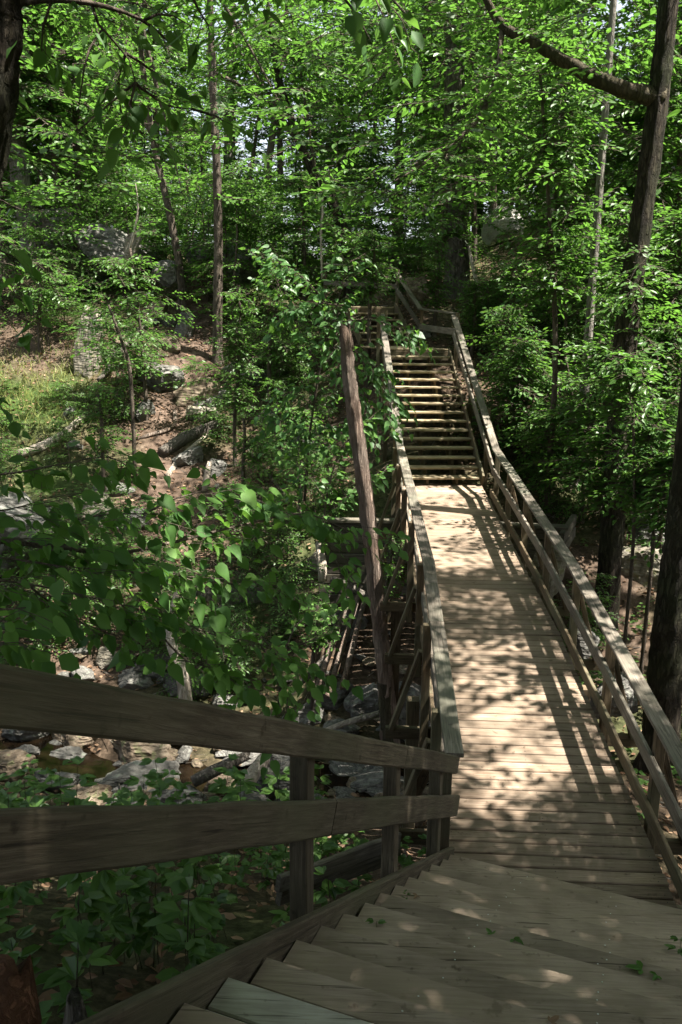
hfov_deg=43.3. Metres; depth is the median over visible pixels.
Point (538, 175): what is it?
understory sapling
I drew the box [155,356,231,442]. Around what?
leafy shrub
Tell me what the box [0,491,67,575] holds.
boulder
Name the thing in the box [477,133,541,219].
understory sapling
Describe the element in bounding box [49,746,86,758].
boulder
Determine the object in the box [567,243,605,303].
leafy shrub
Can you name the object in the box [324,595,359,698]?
leaning pole
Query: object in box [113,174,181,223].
understory sapling
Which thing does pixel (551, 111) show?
understory sapling
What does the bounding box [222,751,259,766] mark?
stone
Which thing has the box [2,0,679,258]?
sky
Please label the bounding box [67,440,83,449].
boulder
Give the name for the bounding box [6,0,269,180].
overhanging branch
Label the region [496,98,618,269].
sapling
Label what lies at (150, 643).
leafy shrub
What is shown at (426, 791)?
stone
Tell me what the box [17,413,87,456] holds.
fallen log
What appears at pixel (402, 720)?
boulder
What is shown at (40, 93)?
shade tree
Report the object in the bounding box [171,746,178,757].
stone
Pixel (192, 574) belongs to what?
leafy shrub
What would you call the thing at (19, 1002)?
rotten stump
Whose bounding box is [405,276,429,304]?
boulder
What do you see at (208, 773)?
fallen log
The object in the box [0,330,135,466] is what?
grass
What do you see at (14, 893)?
leafy herb
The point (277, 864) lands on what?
leafy herb
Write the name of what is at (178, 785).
leafy herb
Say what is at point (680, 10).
background tree
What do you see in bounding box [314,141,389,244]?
understory sapling
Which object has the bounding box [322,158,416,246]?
understory sapling
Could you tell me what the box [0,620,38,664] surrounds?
leafy shrub
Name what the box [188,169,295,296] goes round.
understory sapling
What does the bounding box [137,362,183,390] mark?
boulder
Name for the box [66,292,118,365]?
leafy shrub
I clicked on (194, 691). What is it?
leafy shrub
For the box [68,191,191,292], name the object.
understory sapling
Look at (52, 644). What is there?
leafy shrub
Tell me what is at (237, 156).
understory sapling
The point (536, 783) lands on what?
footbridge
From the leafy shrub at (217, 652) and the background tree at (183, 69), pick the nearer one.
the leafy shrub at (217, 652)
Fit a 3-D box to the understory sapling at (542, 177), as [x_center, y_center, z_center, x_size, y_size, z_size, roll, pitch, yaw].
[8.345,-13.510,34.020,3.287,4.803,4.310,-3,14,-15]
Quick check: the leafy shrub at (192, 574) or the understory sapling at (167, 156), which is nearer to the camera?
the leafy shrub at (192, 574)
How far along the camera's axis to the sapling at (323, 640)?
13.81 m
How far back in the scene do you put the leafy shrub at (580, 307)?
22.50 m
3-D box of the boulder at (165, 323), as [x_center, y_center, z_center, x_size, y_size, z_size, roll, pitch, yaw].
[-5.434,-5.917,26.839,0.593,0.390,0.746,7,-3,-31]
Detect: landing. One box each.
[323,263,399,340]
[360,308,457,400]
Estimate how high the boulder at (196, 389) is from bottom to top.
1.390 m
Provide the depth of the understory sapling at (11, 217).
30.42 m
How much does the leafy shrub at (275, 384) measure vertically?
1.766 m
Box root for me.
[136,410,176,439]
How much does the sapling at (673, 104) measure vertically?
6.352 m
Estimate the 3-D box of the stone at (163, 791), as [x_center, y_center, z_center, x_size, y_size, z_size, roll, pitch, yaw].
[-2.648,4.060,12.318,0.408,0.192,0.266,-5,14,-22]
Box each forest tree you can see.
[0,0,23,187]
[0,0,230,312]
[8,5,114,265]
[8,8,175,252]
[32,0,363,366]
[143,0,681,776]
[151,7,321,242]
[163,0,681,639]
[169,0,360,304]
[178,0,681,485]
[206,2,344,248]
[225,66,308,237]
[230,0,350,259]
[263,0,639,299]
[397,3,540,262]
[418,51,598,215]
[480,81,582,215]
[545,16,681,319]
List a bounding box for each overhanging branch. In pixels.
[0,199,38,314]
[0,243,52,437]
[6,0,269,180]
[165,0,284,76]
[322,0,424,89]
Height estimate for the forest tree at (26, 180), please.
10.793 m
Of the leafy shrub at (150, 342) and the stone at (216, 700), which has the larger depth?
the leafy shrub at (150, 342)
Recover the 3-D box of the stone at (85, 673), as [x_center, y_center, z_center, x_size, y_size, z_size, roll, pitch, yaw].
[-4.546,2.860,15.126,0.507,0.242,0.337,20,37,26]
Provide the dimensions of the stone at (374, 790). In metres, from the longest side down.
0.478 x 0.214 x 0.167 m
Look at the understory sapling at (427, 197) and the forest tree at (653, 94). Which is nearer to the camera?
the forest tree at (653, 94)
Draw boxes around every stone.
[49,739,61,744]
[57,671,70,676]
[69,647,87,654]
[71,665,94,680]
[74,654,88,658]
[94,777,103,783]
[111,785,126,793]
[113,761,121,766]
[133,789,151,801]
[148,789,168,796]
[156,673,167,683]
[167,778,180,789]
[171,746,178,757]
[175,745,192,763]
[177,798,202,803]
[191,759,202,767]
[204,792,216,799]
[211,692,237,706]
[215,750,232,757]
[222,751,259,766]
[259,710,275,717]
[314,793,323,799]
[322,719,360,734]
[324,714,341,721]
[325,788,350,797]
[329,761,355,776]
[333,786,356,793]
[335,789,349,795]
[335,793,355,798]
[339,629,353,641]
[346,762,364,773]
[346,777,356,787]
[348,770,382,791]
[354,654,364,661]
[361,765,383,772]
[362,657,375,666]
[367,787,382,796]
[399,665,407,674]
[422,787,428,794]
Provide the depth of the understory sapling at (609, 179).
26.57 m
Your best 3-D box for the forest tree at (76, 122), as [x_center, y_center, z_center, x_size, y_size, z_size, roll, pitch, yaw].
[-9.436,-13.846,30.172,7.641,9.452,5.691,-4,14,-19]
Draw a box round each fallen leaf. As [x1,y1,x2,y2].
[486,928,494,934]
[510,936,523,944]
[548,1015,558,1023]
[625,960,642,974]
[650,971,661,980]
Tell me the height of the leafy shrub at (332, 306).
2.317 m
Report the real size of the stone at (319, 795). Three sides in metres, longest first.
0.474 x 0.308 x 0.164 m
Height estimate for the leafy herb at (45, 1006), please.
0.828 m
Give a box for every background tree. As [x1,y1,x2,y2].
[0,3,144,282]
[12,3,138,255]
[19,4,128,100]
[23,0,204,223]
[32,2,210,220]
[33,30,180,199]
[88,0,240,238]
[118,0,211,211]
[163,37,244,244]
[237,0,415,244]
[273,31,373,250]
[284,0,495,245]
[310,7,431,232]
[368,0,535,241]
[405,0,607,212]
[406,6,603,186]
[410,13,628,204]
[504,11,622,211]
[598,0,679,172]
[598,16,668,166]
[621,0,680,93]
[630,0,681,72]
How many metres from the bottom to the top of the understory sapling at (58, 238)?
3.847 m
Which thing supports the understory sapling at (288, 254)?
on the ground at (242, 925)
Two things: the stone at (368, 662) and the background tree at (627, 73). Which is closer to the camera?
the stone at (368, 662)
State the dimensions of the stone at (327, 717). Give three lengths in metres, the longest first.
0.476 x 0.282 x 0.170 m
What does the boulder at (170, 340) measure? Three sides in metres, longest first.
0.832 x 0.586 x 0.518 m
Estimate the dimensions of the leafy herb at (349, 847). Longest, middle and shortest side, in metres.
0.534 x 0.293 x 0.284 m
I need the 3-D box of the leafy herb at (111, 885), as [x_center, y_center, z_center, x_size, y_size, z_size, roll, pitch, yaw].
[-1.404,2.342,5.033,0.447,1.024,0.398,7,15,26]
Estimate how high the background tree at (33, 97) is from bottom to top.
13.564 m
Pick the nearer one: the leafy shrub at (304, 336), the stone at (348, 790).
the stone at (348, 790)
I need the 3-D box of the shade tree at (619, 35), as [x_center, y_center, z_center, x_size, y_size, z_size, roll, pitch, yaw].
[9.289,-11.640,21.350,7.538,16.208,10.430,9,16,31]
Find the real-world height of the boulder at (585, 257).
2.792 m
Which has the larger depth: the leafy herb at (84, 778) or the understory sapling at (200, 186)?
the understory sapling at (200, 186)
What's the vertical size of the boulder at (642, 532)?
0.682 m
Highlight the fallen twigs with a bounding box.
[1,290,681,879]
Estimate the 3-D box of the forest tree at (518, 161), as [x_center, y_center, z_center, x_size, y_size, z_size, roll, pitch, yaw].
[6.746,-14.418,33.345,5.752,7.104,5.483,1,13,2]
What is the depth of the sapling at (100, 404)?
19.77 m
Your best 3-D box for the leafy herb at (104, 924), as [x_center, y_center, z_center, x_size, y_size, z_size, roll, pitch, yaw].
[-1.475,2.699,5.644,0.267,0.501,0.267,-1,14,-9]
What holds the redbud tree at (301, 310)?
on the ground at (242, 925)
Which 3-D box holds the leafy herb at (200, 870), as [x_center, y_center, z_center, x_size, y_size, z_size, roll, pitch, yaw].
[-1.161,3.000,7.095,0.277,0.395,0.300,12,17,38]
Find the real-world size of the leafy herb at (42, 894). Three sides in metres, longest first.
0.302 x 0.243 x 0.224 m
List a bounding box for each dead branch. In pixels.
[97,323,150,381]
[104,355,167,362]
[164,432,211,475]
[165,577,191,700]
[279,655,327,706]
[330,576,368,597]
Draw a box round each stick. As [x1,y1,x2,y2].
[248,449,288,498]
[327,710,378,728]
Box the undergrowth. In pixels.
[0,210,681,898]
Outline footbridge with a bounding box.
[372,447,681,909]
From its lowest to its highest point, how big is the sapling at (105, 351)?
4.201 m
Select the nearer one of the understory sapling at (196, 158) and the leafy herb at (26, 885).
the leafy herb at (26, 885)
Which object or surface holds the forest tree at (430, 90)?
on the ground at (242, 925)
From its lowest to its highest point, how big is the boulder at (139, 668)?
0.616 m
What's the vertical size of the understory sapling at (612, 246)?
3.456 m
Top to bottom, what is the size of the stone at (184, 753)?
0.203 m
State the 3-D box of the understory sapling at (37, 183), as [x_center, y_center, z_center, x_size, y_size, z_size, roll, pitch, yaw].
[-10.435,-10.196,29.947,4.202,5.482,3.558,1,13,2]
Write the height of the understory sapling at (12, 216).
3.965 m
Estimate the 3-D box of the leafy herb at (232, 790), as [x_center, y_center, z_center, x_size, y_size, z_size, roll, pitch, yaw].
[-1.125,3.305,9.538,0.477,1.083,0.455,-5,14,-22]
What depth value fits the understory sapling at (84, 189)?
32.58 m
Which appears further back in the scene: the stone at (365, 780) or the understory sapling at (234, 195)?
the understory sapling at (234, 195)
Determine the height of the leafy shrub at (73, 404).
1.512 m
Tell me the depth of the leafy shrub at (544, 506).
17.50 m
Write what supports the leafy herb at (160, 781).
on the ground at (242, 925)
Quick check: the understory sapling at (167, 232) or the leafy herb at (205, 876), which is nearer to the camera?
the leafy herb at (205, 876)
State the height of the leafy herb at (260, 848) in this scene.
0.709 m
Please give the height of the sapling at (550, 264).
9.093 m
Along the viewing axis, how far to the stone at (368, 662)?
14.95 m
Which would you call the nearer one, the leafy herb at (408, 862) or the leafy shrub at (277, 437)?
the leafy herb at (408, 862)
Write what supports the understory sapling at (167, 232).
on the ground at (242, 925)
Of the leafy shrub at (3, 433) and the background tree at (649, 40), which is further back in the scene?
the background tree at (649, 40)
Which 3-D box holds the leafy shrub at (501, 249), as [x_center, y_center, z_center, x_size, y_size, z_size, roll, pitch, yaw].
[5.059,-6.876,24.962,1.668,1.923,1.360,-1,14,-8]
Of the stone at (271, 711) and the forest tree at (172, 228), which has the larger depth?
the forest tree at (172, 228)
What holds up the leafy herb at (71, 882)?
on the ground at (242, 925)
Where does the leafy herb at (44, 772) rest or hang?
on the ground at (242, 925)
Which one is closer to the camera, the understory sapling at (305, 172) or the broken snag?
the broken snag
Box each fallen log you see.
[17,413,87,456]
[158,420,219,456]
[182,587,263,604]
[190,752,251,787]
[235,753,269,785]
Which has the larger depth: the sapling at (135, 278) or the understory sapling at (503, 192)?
the understory sapling at (503, 192)
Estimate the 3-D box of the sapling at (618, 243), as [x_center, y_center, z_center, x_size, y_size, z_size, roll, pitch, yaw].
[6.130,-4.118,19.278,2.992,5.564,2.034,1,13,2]
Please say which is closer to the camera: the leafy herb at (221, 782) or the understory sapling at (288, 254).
the leafy herb at (221, 782)
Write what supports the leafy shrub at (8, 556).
on the ground at (242, 925)
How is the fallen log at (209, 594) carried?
on the ground at (242, 925)
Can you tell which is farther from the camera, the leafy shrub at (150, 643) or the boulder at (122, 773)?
the leafy shrub at (150, 643)
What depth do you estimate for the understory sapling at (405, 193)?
34.47 m
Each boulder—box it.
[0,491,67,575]
[0,749,37,782]
[2,729,50,741]
[12,744,39,754]
[33,770,80,790]
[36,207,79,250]
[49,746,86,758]
[51,733,98,748]
[61,783,112,804]
[62,407,76,416]
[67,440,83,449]
[71,491,116,525]
[73,223,159,276]
[73,305,102,377]
[92,482,135,496]
[96,646,116,669]
[100,760,180,792]
[111,740,175,763]
[117,508,148,531]
[118,668,153,689]
[121,229,140,277]
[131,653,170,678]
[134,399,155,421]
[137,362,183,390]
[142,301,167,319]
[146,318,159,325]
[152,260,176,287]
[158,314,176,326]
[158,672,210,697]
[160,568,200,592]
[160,785,207,802]
[162,333,181,352]
[172,446,202,465]
[173,312,193,336]
[173,375,219,407]
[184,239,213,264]
[185,406,218,420]
[193,389,230,406]
[203,458,226,477]
[203,774,235,796]
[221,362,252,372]
[223,240,260,291]
[235,791,269,800]
[240,369,266,386]
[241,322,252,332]
[251,754,289,799]
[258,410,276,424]
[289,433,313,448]
[295,699,325,725]
[307,551,324,571]
[321,681,353,709]
[330,607,367,629]
[343,683,378,717]
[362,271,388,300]
[398,698,430,742]
[399,681,420,706]
[401,326,431,341]
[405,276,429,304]
[481,203,523,244]
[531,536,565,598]
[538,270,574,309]
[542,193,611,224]
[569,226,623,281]
[576,629,599,658]
[590,672,638,718]
[621,545,661,591]
[628,514,664,545]
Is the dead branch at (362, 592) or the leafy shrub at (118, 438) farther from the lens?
the leafy shrub at (118, 438)
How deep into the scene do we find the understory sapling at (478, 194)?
32.89 m
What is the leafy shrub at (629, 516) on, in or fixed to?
on the ground at (242, 925)
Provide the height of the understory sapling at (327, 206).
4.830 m
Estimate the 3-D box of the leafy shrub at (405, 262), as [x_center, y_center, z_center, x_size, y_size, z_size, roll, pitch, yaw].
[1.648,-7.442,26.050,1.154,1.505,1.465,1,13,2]
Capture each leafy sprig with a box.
[365,918,386,925]
[664,935,681,955]
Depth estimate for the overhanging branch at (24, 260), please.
3.89 m
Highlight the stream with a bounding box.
[0,735,633,796]
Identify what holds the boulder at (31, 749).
on the ground at (242, 925)
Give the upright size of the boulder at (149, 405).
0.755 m
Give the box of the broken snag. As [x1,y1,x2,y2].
[339,322,399,743]
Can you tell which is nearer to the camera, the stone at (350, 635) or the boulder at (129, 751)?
the boulder at (129, 751)
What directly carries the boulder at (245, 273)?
on the ground at (242, 925)
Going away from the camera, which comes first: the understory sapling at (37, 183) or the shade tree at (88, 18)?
the shade tree at (88, 18)
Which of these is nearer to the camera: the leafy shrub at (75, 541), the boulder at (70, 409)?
the leafy shrub at (75, 541)
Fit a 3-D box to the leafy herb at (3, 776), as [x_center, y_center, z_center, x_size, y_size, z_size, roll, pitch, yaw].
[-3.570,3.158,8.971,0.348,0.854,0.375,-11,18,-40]
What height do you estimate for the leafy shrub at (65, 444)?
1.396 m
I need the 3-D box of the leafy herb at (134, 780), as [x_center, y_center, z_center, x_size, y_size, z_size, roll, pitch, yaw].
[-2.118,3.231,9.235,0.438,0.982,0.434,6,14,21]
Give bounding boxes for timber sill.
[275,832,401,905]
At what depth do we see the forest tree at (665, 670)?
11.96 m
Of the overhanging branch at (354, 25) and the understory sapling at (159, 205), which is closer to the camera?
the overhanging branch at (354, 25)
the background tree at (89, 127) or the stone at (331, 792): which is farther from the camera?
the background tree at (89, 127)
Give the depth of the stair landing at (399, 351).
20.97 m
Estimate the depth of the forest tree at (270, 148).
32.51 m
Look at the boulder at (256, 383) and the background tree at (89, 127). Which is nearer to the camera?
the boulder at (256, 383)
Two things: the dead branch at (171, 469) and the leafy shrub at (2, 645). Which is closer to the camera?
the leafy shrub at (2, 645)
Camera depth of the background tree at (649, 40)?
34.81 m
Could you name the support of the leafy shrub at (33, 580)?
on the ground at (242, 925)
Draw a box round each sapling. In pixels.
[0,125,38,234]
[0,181,81,306]
[0,186,110,310]
[0,212,32,308]
[0,223,68,327]
[1,133,87,271]
[1,170,51,257]
[2,93,108,219]
[3,179,15,233]
[4,256,94,354]
[25,79,122,210]
[28,184,110,301]
[44,131,100,225]
[52,248,201,420]
[59,160,107,246]
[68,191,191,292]
[70,143,194,251]
[75,304,145,475]
[76,193,133,271]
[77,382,122,493]
[80,171,133,227]
[81,163,131,229]
[83,175,197,277]
[90,151,155,227]
[92,171,153,238]
[113,167,177,247]
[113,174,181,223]
[116,157,178,244]
[117,119,188,214]
[122,146,222,246]
[126,178,189,242]
[127,183,138,252]
[139,182,202,271]
[140,193,262,324]
[142,197,200,270]
[148,176,212,281]
[150,87,266,237]
[159,134,226,242]
[162,113,220,228]
[170,185,211,244]
[176,179,291,331]
[179,170,248,278]
[187,199,265,304]
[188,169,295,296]
[192,157,293,248]
[200,178,273,274]
[203,292,267,465]
[205,171,297,294]
[206,149,263,177]
[206,198,267,284]
[207,150,300,251]
[207,177,260,237]
[209,179,275,254]
[211,151,264,234]
[226,412,282,484]
[233,185,294,291]
[233,267,323,410]
[243,173,356,322]
[253,168,349,285]
[253,180,301,265]
[258,118,329,236]
[261,176,341,285]
[264,401,334,540]
[270,226,318,294]
[273,148,331,246]
[276,127,328,253]
[277,164,327,248]
[282,178,376,279]
[285,173,378,289]
[291,175,360,272]
[298,99,365,243]
[300,599,348,710]
[307,161,356,252]
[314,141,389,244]
[317,180,323,278]
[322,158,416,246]
[324,228,406,386]
[327,172,444,279]
[328,148,407,232]
[360,150,434,246]
[380,535,406,621]
[381,172,429,243]
[389,104,479,235]
[390,54,482,198]
[394,174,484,261]
[400,139,486,243]
[404,177,428,239]
[405,145,487,227]
[410,236,461,337]
[413,167,484,232]
[415,109,496,307]
[417,103,512,234]
[429,175,497,230]
[455,279,495,356]
[458,304,551,426]
[459,288,505,352]
[461,357,593,455]
[467,149,499,226]
[468,245,482,304]
[468,327,568,461]
[473,258,558,354]
[475,130,562,204]
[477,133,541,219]
[478,27,628,514]
[488,129,542,216]
[491,408,578,489]
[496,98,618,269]
[500,107,587,211]
[507,402,601,523]
[519,235,624,389]
[520,71,591,172]
[524,88,593,216]
[538,424,665,524]
[541,333,664,454]
[558,200,681,333]
[562,274,677,521]
[562,342,679,673]
[576,139,674,285]
[582,156,637,225]
[584,92,681,341]
[586,395,678,674]
[596,203,662,313]
[603,168,672,276]
[608,145,676,254]
[618,447,674,567]
[634,321,681,548]
[641,208,681,445]
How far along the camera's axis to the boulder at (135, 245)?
27.73 m
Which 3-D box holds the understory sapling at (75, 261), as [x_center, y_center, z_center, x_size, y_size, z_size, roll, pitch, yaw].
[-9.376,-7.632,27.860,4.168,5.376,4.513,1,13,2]
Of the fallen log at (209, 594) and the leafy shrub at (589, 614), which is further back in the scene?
the fallen log at (209, 594)
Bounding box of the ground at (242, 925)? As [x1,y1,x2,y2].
[0,203,681,1023]
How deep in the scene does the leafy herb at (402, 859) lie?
7.38 m
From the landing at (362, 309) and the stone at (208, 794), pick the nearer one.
the stone at (208, 794)
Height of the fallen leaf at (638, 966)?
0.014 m
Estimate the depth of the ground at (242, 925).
19.43 m
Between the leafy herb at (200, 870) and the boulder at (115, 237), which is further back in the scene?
the boulder at (115, 237)
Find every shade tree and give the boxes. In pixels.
[0,0,193,253]
[0,0,223,216]
[529,0,681,287]
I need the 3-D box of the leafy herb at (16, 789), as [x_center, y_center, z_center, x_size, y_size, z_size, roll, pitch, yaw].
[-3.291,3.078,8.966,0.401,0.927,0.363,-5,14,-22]
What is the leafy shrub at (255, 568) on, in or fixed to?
on the ground at (242, 925)
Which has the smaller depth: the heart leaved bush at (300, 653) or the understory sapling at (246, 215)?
the heart leaved bush at (300, 653)
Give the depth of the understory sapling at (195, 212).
29.14 m
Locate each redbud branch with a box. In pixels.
[0,431,409,780]
[0,606,79,671]
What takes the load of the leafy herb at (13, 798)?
on the ground at (242, 925)
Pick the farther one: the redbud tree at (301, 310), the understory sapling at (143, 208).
the understory sapling at (143, 208)
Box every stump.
[0,954,41,1023]
[202,461,211,492]
[315,541,326,581]
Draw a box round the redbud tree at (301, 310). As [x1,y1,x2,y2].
[238,237,437,503]
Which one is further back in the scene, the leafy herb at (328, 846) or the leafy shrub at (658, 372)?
the leafy shrub at (658, 372)
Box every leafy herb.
[0,773,11,803]
[0,781,24,805]
[0,789,23,807]
[0,803,7,807]
[0,883,43,932]
[0,899,20,959]
[0,924,41,973]
[5,768,43,807]
[11,881,33,917]
[14,774,37,806]
[20,796,49,806]
[24,781,44,804]
[29,795,42,806]
[30,878,51,900]
[33,767,63,805]
[35,917,118,1015]
[39,999,54,1018]
[41,1012,51,1023]
[42,759,78,805]
[47,873,116,986]
[49,898,112,990]
[52,989,97,1017]
[53,756,97,805]
[57,875,89,898]
[63,789,96,804]
[78,870,139,974]
[97,792,121,804]
[98,891,133,946]
[99,866,160,968]
[106,889,134,961]
[110,887,151,970]
[111,791,131,804]
[116,789,139,804]
[117,787,144,804]
[121,869,184,966]
[123,772,160,804]
[127,801,176,902]
[132,893,177,963]
[139,757,176,804]
[141,864,223,981]
[156,862,195,896]
[161,769,191,803]
[161,909,210,967]
[166,883,222,963]
[176,788,196,803]
[183,783,228,895]
[183,854,213,884]
[184,943,228,962]
[193,872,237,938]
[198,864,206,883]
[202,907,225,941]
[204,882,229,941]
[206,753,245,802]
[211,854,223,870]
[218,765,260,801]
[219,849,250,885]
[219,874,248,904]
[226,780,245,801]
[231,776,259,800]
[244,846,272,891]
[250,846,280,898]
[259,766,289,800]
[263,861,284,895]
[268,910,287,923]
[274,844,289,865]
[277,915,289,927]
[313,866,351,902]
[314,764,331,798]
[314,837,326,859]
[314,840,337,861]
[315,887,345,906]
[343,843,360,887]
[347,873,371,892]
[398,836,412,866]
[402,860,414,867]
[416,834,426,861]
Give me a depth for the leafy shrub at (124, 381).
23.57 m
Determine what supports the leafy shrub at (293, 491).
on the ground at (242, 925)
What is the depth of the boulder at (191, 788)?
11.77 m
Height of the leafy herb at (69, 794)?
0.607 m
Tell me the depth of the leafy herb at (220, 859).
8.12 m
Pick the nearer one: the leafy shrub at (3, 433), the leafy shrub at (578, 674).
the leafy shrub at (578, 674)
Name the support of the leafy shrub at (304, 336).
on the ground at (242, 925)
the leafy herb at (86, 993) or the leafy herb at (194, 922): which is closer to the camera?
the leafy herb at (86, 993)
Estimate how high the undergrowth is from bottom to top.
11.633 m
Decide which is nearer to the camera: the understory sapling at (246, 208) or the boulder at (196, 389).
the boulder at (196, 389)
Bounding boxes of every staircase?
[0,664,681,1023]
[345,273,421,349]
[375,312,499,493]
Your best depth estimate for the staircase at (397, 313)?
22.91 m
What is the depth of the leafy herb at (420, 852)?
7.62 m
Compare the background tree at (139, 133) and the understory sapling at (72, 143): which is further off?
the background tree at (139, 133)
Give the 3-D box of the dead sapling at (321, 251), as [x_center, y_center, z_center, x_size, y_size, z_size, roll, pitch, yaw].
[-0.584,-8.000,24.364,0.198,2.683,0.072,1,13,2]
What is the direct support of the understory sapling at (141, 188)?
on the ground at (242, 925)
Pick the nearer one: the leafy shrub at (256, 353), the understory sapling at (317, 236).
the leafy shrub at (256, 353)
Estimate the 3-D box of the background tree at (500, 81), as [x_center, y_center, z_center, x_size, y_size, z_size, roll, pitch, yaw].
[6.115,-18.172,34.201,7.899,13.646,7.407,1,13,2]
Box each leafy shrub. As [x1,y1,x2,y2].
[0,403,34,471]
[0,440,34,492]
[0,546,42,606]
[0,574,66,666]
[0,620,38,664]
[8,523,99,639]
[15,563,68,623]
[26,487,81,524]
[26,544,129,649]
[35,274,82,331]
[40,381,88,440]
[44,429,82,475]
[47,512,104,580]
[51,301,83,342]
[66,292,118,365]
[68,483,162,584]
[71,489,141,558]
[85,345,163,429]
[85,427,133,474]
[86,343,140,397]
[98,537,134,607]
[103,376,149,421]
[107,316,168,379]
[110,540,188,662]
[121,541,239,648]
[129,610,202,683]
[131,321,167,363]
[151,604,270,696]
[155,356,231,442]
[156,641,222,700]
[186,592,259,691]
[198,483,295,567]
[211,394,247,434]
[212,603,263,682]
[221,443,286,515]
[229,534,266,615]
[234,305,259,350]
[237,328,279,372]
[239,496,303,577]
[240,422,285,468]
[241,329,272,378]
[248,321,308,382]
[254,333,311,397]
[254,555,347,650]
[258,378,288,444]
[259,427,298,486]
[259,433,289,476]
[260,325,328,406]
[270,568,315,638]
[271,321,301,374]
[272,450,334,511]
[278,442,344,513]
[286,376,343,423]
[287,319,317,355]
[299,402,338,436]
[307,299,351,365]
[312,247,342,297]
[312,468,354,516]
[327,240,392,305]
[378,215,413,265]
[380,236,420,268]
[381,240,410,289]
[381,244,425,293]
[405,224,432,271]
[407,229,437,272]
[413,229,443,272]
[417,222,482,277]
[452,272,508,350]
[454,267,530,332]
[459,280,505,345]
[460,252,505,303]
[482,312,531,358]
[488,242,530,294]
[491,260,550,333]
[516,257,580,312]
[518,444,577,523]
[525,244,563,284]
[528,279,581,340]
[535,384,608,457]
[538,433,598,520]
[542,269,586,339]
[544,294,613,355]
[553,599,605,686]
[558,272,614,343]
[559,328,597,398]
[563,570,628,643]
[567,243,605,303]
[579,239,626,276]
[592,501,647,525]
[599,484,663,546]
[646,340,680,389]
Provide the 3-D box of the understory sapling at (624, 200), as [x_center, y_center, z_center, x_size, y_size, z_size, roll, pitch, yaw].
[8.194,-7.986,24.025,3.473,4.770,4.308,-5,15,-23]
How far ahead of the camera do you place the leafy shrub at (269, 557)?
17.41 m
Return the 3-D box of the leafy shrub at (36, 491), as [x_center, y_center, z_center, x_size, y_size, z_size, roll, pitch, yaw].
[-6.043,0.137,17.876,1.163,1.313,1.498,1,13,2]
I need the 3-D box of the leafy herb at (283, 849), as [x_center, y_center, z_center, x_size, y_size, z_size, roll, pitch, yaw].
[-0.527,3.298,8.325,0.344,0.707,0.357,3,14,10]
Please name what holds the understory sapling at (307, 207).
on the ground at (242, 925)
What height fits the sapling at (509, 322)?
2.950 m
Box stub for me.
[63,987,87,1023]
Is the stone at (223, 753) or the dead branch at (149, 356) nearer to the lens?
the stone at (223, 753)
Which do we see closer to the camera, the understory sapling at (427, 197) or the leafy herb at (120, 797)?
the leafy herb at (120, 797)
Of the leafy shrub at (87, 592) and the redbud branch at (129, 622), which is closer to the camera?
the redbud branch at (129, 622)
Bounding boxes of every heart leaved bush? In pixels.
[218,587,355,721]
[252,409,395,546]
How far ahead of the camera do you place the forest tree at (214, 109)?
23.30 m
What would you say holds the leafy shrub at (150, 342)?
on the ground at (242, 925)
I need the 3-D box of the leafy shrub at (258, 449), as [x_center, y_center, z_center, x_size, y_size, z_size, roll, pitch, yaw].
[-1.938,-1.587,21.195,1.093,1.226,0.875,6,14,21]
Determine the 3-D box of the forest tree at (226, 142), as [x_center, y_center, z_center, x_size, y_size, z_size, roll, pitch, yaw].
[-4.466,-16.215,35.156,6.438,10.749,6.066,-5,15,-23]
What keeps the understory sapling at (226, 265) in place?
on the ground at (242, 925)
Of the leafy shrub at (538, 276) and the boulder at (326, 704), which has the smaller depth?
the boulder at (326, 704)
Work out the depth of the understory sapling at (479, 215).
31.13 m
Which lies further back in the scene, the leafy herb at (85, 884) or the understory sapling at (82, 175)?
the understory sapling at (82, 175)
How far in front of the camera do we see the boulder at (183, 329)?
26.16 m
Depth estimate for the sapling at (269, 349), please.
22.99 m
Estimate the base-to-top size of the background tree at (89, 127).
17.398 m
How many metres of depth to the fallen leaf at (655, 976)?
4.48 m
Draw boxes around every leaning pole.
[315,597,350,684]
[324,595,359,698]
[339,601,365,689]
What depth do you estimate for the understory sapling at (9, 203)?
34.40 m
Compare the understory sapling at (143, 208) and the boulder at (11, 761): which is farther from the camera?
the understory sapling at (143, 208)
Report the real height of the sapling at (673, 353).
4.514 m
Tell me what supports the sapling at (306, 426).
on the ground at (242, 925)
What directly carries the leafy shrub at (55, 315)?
on the ground at (242, 925)
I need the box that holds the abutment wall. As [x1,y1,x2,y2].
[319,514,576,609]
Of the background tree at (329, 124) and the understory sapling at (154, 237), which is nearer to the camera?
the understory sapling at (154, 237)
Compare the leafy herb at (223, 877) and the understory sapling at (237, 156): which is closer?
the leafy herb at (223, 877)
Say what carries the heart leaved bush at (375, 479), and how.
on the ground at (242, 925)
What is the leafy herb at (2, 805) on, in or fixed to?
on the ground at (242, 925)
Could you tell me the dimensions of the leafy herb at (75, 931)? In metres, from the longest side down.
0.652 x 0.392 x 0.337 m
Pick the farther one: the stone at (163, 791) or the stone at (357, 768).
the stone at (357, 768)
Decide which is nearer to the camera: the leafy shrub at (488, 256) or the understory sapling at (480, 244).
the leafy shrub at (488, 256)
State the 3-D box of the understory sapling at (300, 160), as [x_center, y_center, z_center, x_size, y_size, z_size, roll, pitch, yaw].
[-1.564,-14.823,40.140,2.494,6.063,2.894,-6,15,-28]

